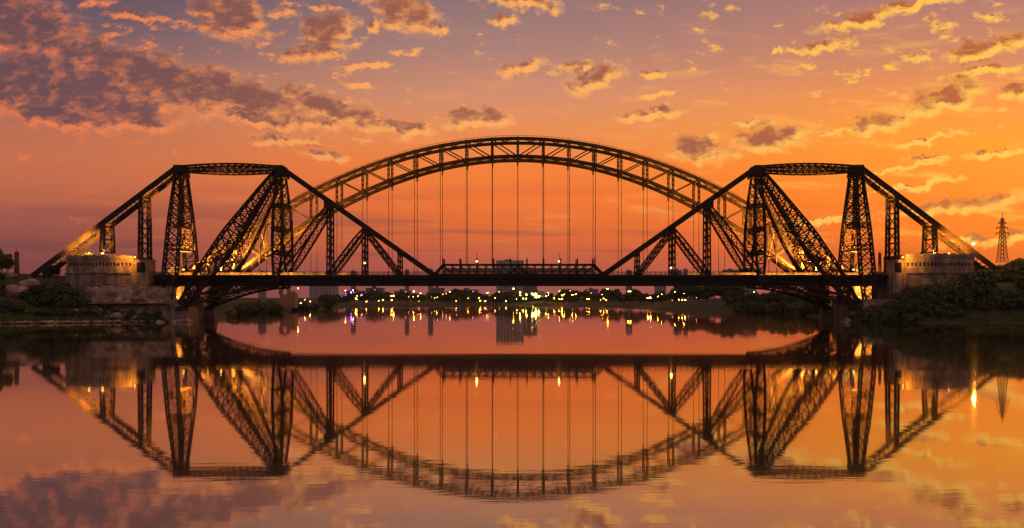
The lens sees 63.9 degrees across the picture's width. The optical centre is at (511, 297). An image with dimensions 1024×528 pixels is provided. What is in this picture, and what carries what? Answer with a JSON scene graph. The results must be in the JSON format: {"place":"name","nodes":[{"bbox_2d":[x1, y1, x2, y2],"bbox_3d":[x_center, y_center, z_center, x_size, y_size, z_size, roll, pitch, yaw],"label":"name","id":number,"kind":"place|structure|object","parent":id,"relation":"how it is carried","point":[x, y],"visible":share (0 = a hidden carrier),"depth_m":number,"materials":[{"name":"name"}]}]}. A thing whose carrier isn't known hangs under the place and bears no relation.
{"place":"outdoors","nodes":[
{"label":"outdoors","id":0,"kind":"place"},
{"bbox_2d":[0,305,1023,527],"bbox_3d":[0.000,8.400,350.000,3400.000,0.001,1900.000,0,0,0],"label":"river water","id":1,"kind":"structure","parent":0,"point":[499,416],"depth_m":55.72,"materials":[{"name":"orange liquid"}]},
{"bbox_2d":[174,306,189,321],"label":"strut pedestal","id":2,"kind":"object","parent":1,"relation":"in","point":[181,312],"visible":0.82,"depth_m":282.68,"materials":[{"name":"concrete"}]},
{"bbox_2d":[204,305,218,319],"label":"strut pedestal","id":3,"kind":"object","parent":1,"relation":"in","point":[210,312],"visible":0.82,"depth_m":309.82,"materials":[{"name":"stone"}]},
{"bbox_2d":[818,305,832,319],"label":"strut pedestal","id":4,"kind":"object","parent":1,"relation":"in","point":[825,312],"visible":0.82,"depth_m":309.82,"materials":[{"name":"stone"}]},
{"bbox_2d":[848,306,861,317],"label":"strut pedestal","id":5,"kind":"object","parent":1,"relation":"in","point":[854,309],"visible":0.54,"depth_m":282.99,"materials":[{"name":"stone"}]},
{"bbox_2d":[0,274,1023,323],"bbox_3d":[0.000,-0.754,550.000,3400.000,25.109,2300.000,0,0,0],"label":"ground","id":6,"kind":"structure","parent":0,"point":[716,304],"depth_m":545.11,"materials":[{"name":"green plant"}]},
{"bbox_2d":[0,281,5,294],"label":"shrub","id":7,"kind":"object","parent":6,"relation":"on","point":[2,292],"visible":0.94,"depth_m":276.68,"materials":[{"name":"green plant"}]},
{"bbox_2d":[0,250,14,271],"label":"tree","id":8,"kind":"object","parent":6,"relation":"on","point":[7,261],"visible":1,"depth_m":298.87,"materials":[{"name":"green plant"}]},
{"bbox_2d":[1,271,18,278],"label":"boulder","id":9,"kind":"object","parent":6,"relation":"on","point":[10,274],"visible":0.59,"depth_m":288.24,"materials":[{"name":"stone"}]},
{"bbox_2d":[0,284,28,296],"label":"boulder","id":10,"kind":"object","parent":6,"relation":"on","point":[12,290],"visible":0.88,"depth_m":277.65,"materials":[{"name":"stone"}]},
{"bbox_2d":[7,302,24,314],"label":"shrub","id":11,"kind":"object","parent":6,"relation":"on","point":[19,308],"visible":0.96,"depth_m":270.77,"materials":[{"name":"green plant"}]},
{"bbox_2d":[14,249,19,273],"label":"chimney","id":12,"kind":"object","parent":6,"relation":"on","point":[16,256],"visible":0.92,"depth_m":329.44,"materials":[{"name":"metal"}]},
{"bbox_2d":[15,291,31,298],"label":"shrub","id":13,"kind":"object","parent":6,"relation":"on","point":[26,294],"visible":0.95,"depth_m":278.43,"materials":[{"name":"green plant"}]},
{"bbox_2d":[18,278,39,288],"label":"boulder","id":14,"kind":"object","parent":6,"relation":"on","point":[30,283],"visible":0.55,"depth_m":283.84,"materials":[{"name":"stone"}]},
{"bbox_2d":[27,294,50,305],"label":"shrub","id":15,"kind":"object","parent":6,"relation":"on","point":[31,300],"visible":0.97,"depth_m":277.42,"materials":[{"name":"green plant"}]},
{"bbox_2d":[33,280,56,295],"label":"shrub","id":16,"kind":"object","parent":6,"relation":"on","point":[39,288],"visible":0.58,"depth_m":280.99,"materials":[{"name":"green plant"}]},
{"bbox_2d":[37,308,52,316],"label":"shrub","id":17,"kind":"object","parent":6,"relation":"on","point":[44,312],"visible":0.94,"depth_m":272.77,"materials":[{"name":"green plant"}]},
{"bbox_2d":[37,290,59,304],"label":"shrub","id":18,"kind":"object","parent":6,"relation":"on","point":[45,296],"visible":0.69,"depth_m":278.23,"materials":[{"name":"green plant"}]},
{"bbox_2d":[39,281,70,299],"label":"shrub","id":19,"kind":"object","parent":6,"relation":"on","point":[52,288],"visible":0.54,"depth_m":279.45,"materials":[{"name":"green plant"}]},
{"bbox_2d":[53,293,68,307],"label":"shrub","id":20,"kind":"object","parent":6,"relation":"on","point":[57,302],"visible":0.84,"depth_m":278.57,"materials":[{"name":"green plant"}]},
{"bbox_2d":[52,283,79,299],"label":"shrub","id":21,"kind":"object","parent":6,"relation":"on","point":[71,290],"visible":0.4,"depth_m":283.25,"materials":[{"name":"green plant"}]},
{"bbox_2d":[62,294,80,308],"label":"shrub","id":22,"kind":"object","parent":6,"relation":"on","point":[72,301],"visible":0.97,"depth_m":279.31,"materials":[{"name":"green plant"}]},
{"bbox_2d":[65,308,79,316],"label":"shrub","id":23,"kind":"object","parent":6,"relation":"on","point":[70,312],"visible":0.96,"depth_m":275.73,"materials":[{"name":"green plant"}]},
{"bbox_2d":[77,307,92,316],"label":"shrub","id":24,"kind":"object","parent":6,"relation":"on","point":[83,311],"visible":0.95,"depth_m":276.54,"materials":[{"name":"green plant"}]},
{"bbox_2d":[81,298,92,307],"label":"shrub","id":25,"kind":"object","parent":6,"relation":"on","point":[85,302],"visible":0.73,"depth_m":281.51,"materials":[{"name":"green plant"}]},
{"bbox_2d":[65,255,159,296],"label":"bridge gatehouse","id":26,"kind":"object","parent":6,"relation":"on","point":[82,273],"visible":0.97,"depth_m":288.25,"materials":[{"name":"stone"}]},
{"bbox_2d":[137,262,144,271],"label":"doorway","id":27,"kind":"structure","parent":26,"relation":"in","point":[140,265],"depth_m":290.14,"materials":[{"name":"black"}]},
{"bbox_2d":[109,312,123,318],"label":"boulder","id":28,"kind":"object","parent":6,"relation":"on","point":[116,315],"visible":0.87,"depth_m":277.05,"materials":[{"name":"stone"}]},
{"bbox_2d":[86,284,180,319],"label":"rock face","id":29,"kind":"object","parent":6,"relation":"on","point":[122,293],"visible":0.68,"depth_m":283.77},
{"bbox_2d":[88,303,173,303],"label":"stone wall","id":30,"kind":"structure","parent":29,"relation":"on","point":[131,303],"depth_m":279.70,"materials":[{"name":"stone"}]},
{"bbox_2d":[154,299,204,320],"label":"stone abutment","id":31,"kind":"object","parent":6,"relation":"on","point":[196,312],"visible":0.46,"depth_m":297.56,"materials":[{"name":"stone"}]},
{"bbox_2d":[30,163,999,308],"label":"cantilever bridge","id":32,"kind":"structure","parent":31,"relation":"on","point":[813,281],"depth_m":294.28,"materials":[{"name":"metal"}]},
{"bbox_2d":[225,309,237,316],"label":"shrub","id":33,"kind":"object","parent":6,"relation":"on","point":[231,313],"visible":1,"depth_m":358.98,"materials":[{"name":"green plant"}]},
{"bbox_2d":[232,307,245,315],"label":"shrub","id":34,"kind":"object","parent":6,"relation":"on","point":[240,311],"visible":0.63,"depth_m":378.29,"materials":[{"name":"green plant"}]},
{"bbox_2d":[241,305,253,314],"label":"shrub","id":35,"kind":"object","parent":6,"relation":"on","point":[248,310],"visible":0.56,"depth_m":399.25,"materials":[{"name":"green plant"}]},
{"bbox_2d":[245,303,261,313],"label":"shrub","id":36,"kind":"object","parent":6,"relation":"on","point":[256,307],"visible":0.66,"depth_m":428.84,"materials":[{"name":"green plant"}]},
{"bbox_2d":[258,301,271,313],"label":"shrub","id":37,"kind":"object","parent":6,"relation":"on","point":[265,308],"visible":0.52,"depth_m":438.33,"materials":[{"name":"green plant"}]},
{"bbox_2d":[267,301,277,312],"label":"shrub","id":38,"kind":"object","parent":6,"relation":"on","point":[273,309],"visible":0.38,"depth_m":450.16,"materials":[{"name":"green plant"}]},
{"bbox_2d":[274,302,284,312],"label":"shrub","id":39,"kind":"object","parent":6,"relation":"on","point":[280,308],"visible":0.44,"depth_m":459.36,"materials":[{"name":"green plant"}]},
{"bbox_2d":[278,286,297,307],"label":"brick ruin","id":40,"kind":"object","parent":6,"relation":"on","point":[289,299],"visible":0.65,"depth_m":520.00,"materials":[{"name":"brown brick"}]},
{"bbox_2d":[309,286,338,298],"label":"apartment building","id":41,"kind":"structure","parent":6,"relation":"on","point":[315,292],"depth_m":1250.00,"materials":[{"name":"grey concrete"}]},
{"bbox_2d":[323,294,339,308],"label":"tree","id":42,"kind":"object","parent":6,"relation":"on","point":[331,299],"visible":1,"depth_m":637.00,"materials":[{"name":"green plant"}]},
{"bbox_2d":[366,286,384,300],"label":"apartment building","id":43,"kind":"structure","parent":6,"relation":"on","point":[382,290],"depth_m":1050.00,"materials":[{"name":"grey concrete"}]},
{"bbox_2d":[431,286,444,293],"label":"apartment building","id":44,"kind":"structure","parent":6,"relation":"on","point":[438,289],"depth_m":1180.00,"materials":[{"name":"grey concrete"}]},
{"bbox_2d":[450,288,463,301],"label":"tree","id":45,"kind":"object","parent":6,"relation":"on","point":[456,291],"visible":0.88,"depth_m":996.34,"materials":[{"name":"green plant"}]},
{"bbox_2d":[492,292,505,298],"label":"tree","id":46,"kind":"object","parent":6,"relation":"on","point":[497,294],"visible":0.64,"depth_m":993.14,"materials":[{"name":"green plant"}]},
{"bbox_2d":[497,286,519,293],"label":"apartment building","id":47,"kind":"structure","parent":6,"relation":"on","point":[505,289],"depth_m":1120.00,"materials":[{"name":"grey concrete"}]},
{"bbox_2d":[496,259,523,293],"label":"apartment building","id":48,"kind":"structure","parent":6,"relation":"on","point":[505,261],"depth_m":1560.00,"materials":[{"name":"grey concrete"}]},
{"bbox_2d":[0,288,1023,321],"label":"bank grass","id":49,"kind":"structure","parent":6,"relation":"on","point":[61,317],"depth_m":274.36,"materials":[{"name":"plant"}]},
{"bbox_2d":[506,290,520,298],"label":"tree","id":50,"kind":"object","parent":6,"relation":"on","point":[510,294],"visible":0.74,"depth_m":992.14,"materials":[{"name":"green plant"}]},
{"bbox_2d":[168,135,871,307],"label":"arch bridge","id":51,"kind":"structure","parent":6,"relation":"on","point":[542,159],"depth_m":335.17,"materials":[{"name":"metal"}]},
{"bbox_2d":[524,267,536,293],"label":"apartment building","id":52,"kind":"structure","parent":6,"relation":"on","point":[528,289],"depth_m":1600.00,"materials":[{"name":"grey concrete"}]},
{"bbox_2d":[531,290,543,301],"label":"apartment building","id":53,"kind":"structure","parent":6,"relation":"on","point":[536,294],"depth_m":1010.00,"materials":[{"name":"green"}]},
{"bbox_2d":[556,289,568,297],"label":"tree","id":54,"kind":"object","parent":6,"relation":"on","point":[563,293],"visible":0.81,"depth_m":1002.16,"materials":[{"name":"green plant"}]},
{"bbox_2d":[578,290,590,300],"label":"tree","id":55,"kind":"object","parent":6,"relation":"on","point":[584,293],"visible":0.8,"depth_m":1016.40,"materials":[{"name":"green plant"}]},
{"bbox_2d":[601,290,612,299],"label":"tree","id":56,"kind":"object","parent":6,"relation":"on","point":[604,295],"visible":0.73,"depth_m":926.60,"materials":[{"name":"green plant"}]},
{"bbox_2d":[607,289,622,301],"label":"tree","id":57,"kind":"object","parent":6,"relation":"on","point":[615,293],"visible":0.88,"depth_m":896.52,"materials":[{"name":"green plant"}]},
{"bbox_2d":[617,294,628,302],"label":"tree","id":58,"kind":"object","parent":6,"relation":"on","point":[620,298],"visible":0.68,"depth_m":797.22,"materials":[{"name":"green plant"}]},
{"bbox_2d":[623,289,640,303],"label":"tree","id":59,"kind":"object","parent":6,"relation":"on","point":[634,292],"visible":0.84,"depth_m":777.20,"materials":[{"name":"green plant"}]},
{"bbox_2d":[636,293,648,303],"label":"tree","id":60,"kind":"object","parent":6,"relation":"on","point":[641,297],"visible":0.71,"depth_m":757.43,"materials":[{"name":"green plant"}]},
{"bbox_2d":[653,290,666,301],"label":"tree","id":61,"kind":"object","parent":6,"relation":"on","point":[657,295],"visible":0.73,"depth_m":717.90,"materials":[{"name":"green plant"}]},
{"bbox_2d":[654,286,665,293],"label":"apartment building","id":62,"kind":"structure","parent":6,"relation":"on","point":[658,288],"depth_m":1150.00,"materials":[{"name":"grey concrete"}]},
{"bbox_2d":[664,292,678,301],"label":"tree","id":63,"kind":"object","parent":6,"relation":"on","point":[668,296],"visible":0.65,"depth_m":698.11,"materials":[{"name":"green plant"}]},
{"bbox_2d":[670,286,686,302],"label":"tree","id":64,"kind":"object","parent":6,"relation":"on","point":[675,291],"visible":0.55,"depth_m":688.21,"materials":[{"name":"green plant"}]},
{"bbox_2d":[678,286,695,301],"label":"tree","id":65,"kind":"object","parent":6,"relation":"on","point":[684,291],"visible":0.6,"depth_m":667.80,"materials":[{"name":"green plant"}]},
{"bbox_2d":[689,286,703,300],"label":"tree","id":66,"kind":"object","parent":6,"relation":"on","point":[693,293],"visible":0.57,"depth_m":647.12,"materials":[{"name":"green plant"}]},
{"bbox_2d":[695,287,712,300],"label":"tree","id":67,"kind":"object","parent":6,"relation":"on","point":[702,292],"visible":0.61,"depth_m":636.06,"materials":[{"name":"green plant"}]},
{"bbox_2d":[704,286,714,299],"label":"tree","id":68,"kind":"object","parent":6,"relation":"on","point":[708,289],"visible":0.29,"depth_m":618.26,"materials":[{"name":"green plant"}]},
{"bbox_2d":[711,286,724,299],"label":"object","id":69,"kind":"object","parent":6,"relation":"on","point":[715,292],"visible":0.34,"depth_m":599.60,"materials":[{"name":"green plant"}]},
{"bbox_2d":[717,286,731,296],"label":"tree","id":70,"kind":"object","parent":6,"relation":"on","point":[721,289],"visible":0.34,"depth_m":586.79,"materials":[{"name":"green plant"}]},
{"bbox_2d":[723,289,741,304],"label":"shrub","id":71,"kind":"object","parent":6,"relation":"on","point":[732,294],"visible":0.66,"depth_m":518.89,"materials":[{"name":"green plant"}]},
{"bbox_2d":[731,302,744,311],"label":"shrub","id":72,"kind":"object","parent":6,"relation":"on","point":[737,307],"visible":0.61,"depth_m":477.24,"materials":[{"name":"green plant"}]},
{"bbox_2d":[735,294,746,303],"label":"shrub","id":73,"kind":"object","parent":6,"relation":"on","point":[741,298],"visible":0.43,"depth_m":497.49,"materials":[{"name":"green plant"}]},
{"bbox_2d":[745,290,760,302],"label":"shrub","id":74,"kind":"object","parent":6,"relation":"on","point":[751,296],"visible":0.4,"depth_m":477.68,"materials":[{"name":"green plant"}]},
{"bbox_2d":[756,291,776,303],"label":"shrub","id":75,"kind":"object","parent":6,"relation":"on","point":[766,297],"visible":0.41,"depth_m":467.66,"materials":[{"name":"green plant"}]},
{"bbox_2d":[761,301,776,313],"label":"shrub","id":76,"kind":"object","parent":6,"relation":"on","point":[769,308],"visible":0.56,"depth_m":427.67,"materials":[{"name":"green plant"}]},
{"bbox_2d":[770,290,786,304],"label":"shrub","id":77,"kind":"object","parent":6,"relation":"on","point":[776,297],"visible":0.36,"depth_m":454.71,"materials":[{"name":"green plant"}]},
{"bbox_2d":[780,292,797,303],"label":"shrub","id":78,"kind":"object","parent":6,"relation":"on","point":[790,299],"visible":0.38,"depth_m":436.88,"materials":[{"name":"green plant"}]},
{"bbox_2d":[783,302,799,314],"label":"shrub","id":79,"kind":"object","parent":6,"relation":"on","point":[787,309],"visible":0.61,"depth_m":403.38,"materials":[{"name":"green plant"}]},
{"bbox_2d":[791,301,810,314],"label":"shrub","id":80,"kind":"object","parent":6,"relation":"on","point":[797,308],"visible":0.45,"depth_m":390.61,"materials":[{"name":"green plant"}]},
{"bbox_2d":[810,302,819,313],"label":"shrub","id":81,"kind":"object","parent":6,"relation":"on","point":[815,309],"visible":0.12,"depth_m":364.89,"materials":[{"name":"green plant"}]},
{"bbox_2d":[848,310,874,322],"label":"shrub","id":82,"kind":"object","parent":6,"relation":"on","point":[857,318],"visible":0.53,"depth_m":277.18,"materials":[{"name":"green plant"}]},
{"bbox_2d":[831,299,894,320],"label":"stone abutment","id":83,"kind":"object","parent":6,"relation":"on","point":[840,312],"visible":0.32,"depth_m":298.89,"materials":[{"name":"stone"}]},
{"bbox_2d":[860,307,882,322],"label":"shrub","id":84,"kind":"object","parent":6,"relation":"on","point":[870,311],"visible":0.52,"depth_m":277.46,"materials":[{"name":"green plant"}]},
{"bbox_2d":[870,310,893,322],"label":"shrub","id":85,"kind":"object","parent":6,"relation":"on","point":[883,318],"visible":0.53,"depth_m":275.06,"materials":[{"name":"green plant"}]},
{"bbox_2d":[872,305,892,322],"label":"shrub","id":86,"kind":"object","parent":6,"relation":"on","point":[880,310],"visible":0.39,"depth_m":277.19,"materials":[{"name":"green plant"}]},
{"bbox_2d":[882,297,905,310],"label":"shrub","id":87,"kind":"object","parent":6,"relation":"on","point":[891,304],"visible":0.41,"depth_m":280.12,"materials":[{"name":"green plant"}]},
{"bbox_2d":[891,290,909,299],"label":"shrub","id":88,"kind":"object","parent":6,"relation":"on","point":[896,296],"visible":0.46,"depth_m":283.41,"materials":[{"name":"green plant"}]},
{"bbox_2d":[900,285,919,295],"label":"shrub","id":89,"kind":"object","parent":6,"relation":"on","point":[904,290],"visible":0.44,"depth_m":283.81,"materials":[{"name":"green plant"}]},
{"bbox_2d":[908,285,934,302],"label":"shrub","id":90,"kind":"object","parent":6,"relation":"on","point":[921,291],"visible":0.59,"depth_m":279.95,"materials":[{"name":"green plant"}]},
{"bbox_2d":[874,253,974,299],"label":"bridge gatehouse","id":91,"kind":"object","parent":6,"relation":"on","point":[915,269],"visible":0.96,"depth_m":288.48,"materials":[{"name":"stone"}]},
{"bbox_2d":[895,262,901,271],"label":"doorway","id":92,"kind":"structure","parent":91,"relation":"in","point":[898,265],"depth_m":290.14,"materials":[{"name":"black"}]},
{"bbox_2d":[918,284,944,297],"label":"shrub","id":93,"kind":"object","parent":6,"relation":"on","point":[931,288],"visible":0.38,"depth_m":279.58,"materials":[{"name":"green plant"}]},
{"bbox_2d":[937,279,959,293],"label":"shrub","id":94,"kind":"object","parent":6,"relation":"on","point":[942,282],"visible":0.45,"depth_m":280.60,"materials":[{"name":"green plant"}]},
{"bbox_2d":[939,283,960,302],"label":"shrub","id":95,"kind":"object","parent":6,"relation":"on","point":[949,292],"visible":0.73,"depth_m":277.73,"materials":[{"name":"green plant"}]},
{"bbox_2d":[950,293,973,307],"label":"shrub","id":96,"kind":"object","parent":6,"relation":"on","point":[967,301],"visible":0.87,"depth_m":277.32,"materials":[{"name":"green plant"}]},
{"bbox_2d":[958,278,985,297],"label":"shrub","id":97,"kind":"object","parent":6,"relation":"on","point":[976,287],"visible":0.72,"depth_m":277.81,"materials":[{"name":"green plant"}]},
{"bbox_2d":[957,270,992,295],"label":"shrub","id":98,"kind":"object","parent":6,"relation":"on","point":[970,278],"visible":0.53,"depth_m":279.87,"materials":[{"name":"green plant"}]},
{"bbox_2d":[960,269,998,288],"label":"shrub","id":99,"kind":"object","parent":6,"relation":"on","point":[992,280],"visible":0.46,"depth_m":280.40,"materials":[{"name":"green plant"}]},
{"bbox_2d":[976,283,995,297],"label":"shrub","id":100,"kind":"object","parent":6,"relation":"on","point":[983,295],"visible":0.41,"depth_m":279.26,"materials":[{"name":"green plant"}]},
{"bbox_2d":[987,288,1008,300],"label":"shrub","id":101,"kind":"object","parent":6,"relation":"on","point":[998,291],"visible":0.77,"depth_m":278.39,"materials":[{"name":"green plant"}]},
{"bbox_2d":[992,267,1014,280],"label":"shrub","id":102,"kind":"object","parent":6,"relation":"on","point":[1005,276],"visible":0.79,"depth_m":288.93,"materials":[{"name":"green plant"}]},
{"bbox_2d":[999,298,1019,311],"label":"shrub","id":103,"kind":"object","parent":6,"relation":"on","point":[1002,306],"visible":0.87,"depth_m":275.40,"materials":[{"name":"green plant"}]},
{"bbox_2d":[999,291,1023,308],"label":"shrub","id":104,"kind":"object","parent":6,"relation":"on","point":[1009,296],"visible":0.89,"depth_m":274.80,"materials":[{"name":"green plant"}]},
{"bbox_2d":[1008,266,1023,279],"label":"shrub","id":105,"kind":"object","parent":6,"relation":"on","point":[1017,272],"visible":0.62,"depth_m":287.97,"materials":[{"name":"green plant"}]},
{"bbox_2d":[1011,262,1023,277],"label":"shrub","id":106,"kind":"object","parent":6,"relation":"on","point":[1020,266],"visible":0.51,"depth_m":289.28,"materials":[{"name":"green plant"}]},
{"bbox_2d":[1013,275,1023,287],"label":"shrub","id":107,"kind":"object","parent":6,"relation":"on","point":[1019,281],"visible":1,"depth_m":282.70,"materials":[{"name":"green plant"}]},
{"bbox_2d":[0,0,1023,297],"label":"sky","id":108,"kind":"structure","parent":0,"point":[99,99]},
{"bbox_2d":[995,213,1008,261],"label":"transmission tower","id":109,"kind":"structure","parent":0,"point":[1001,227],"depth_m":344.89,"materials":[{"name":"metal"}]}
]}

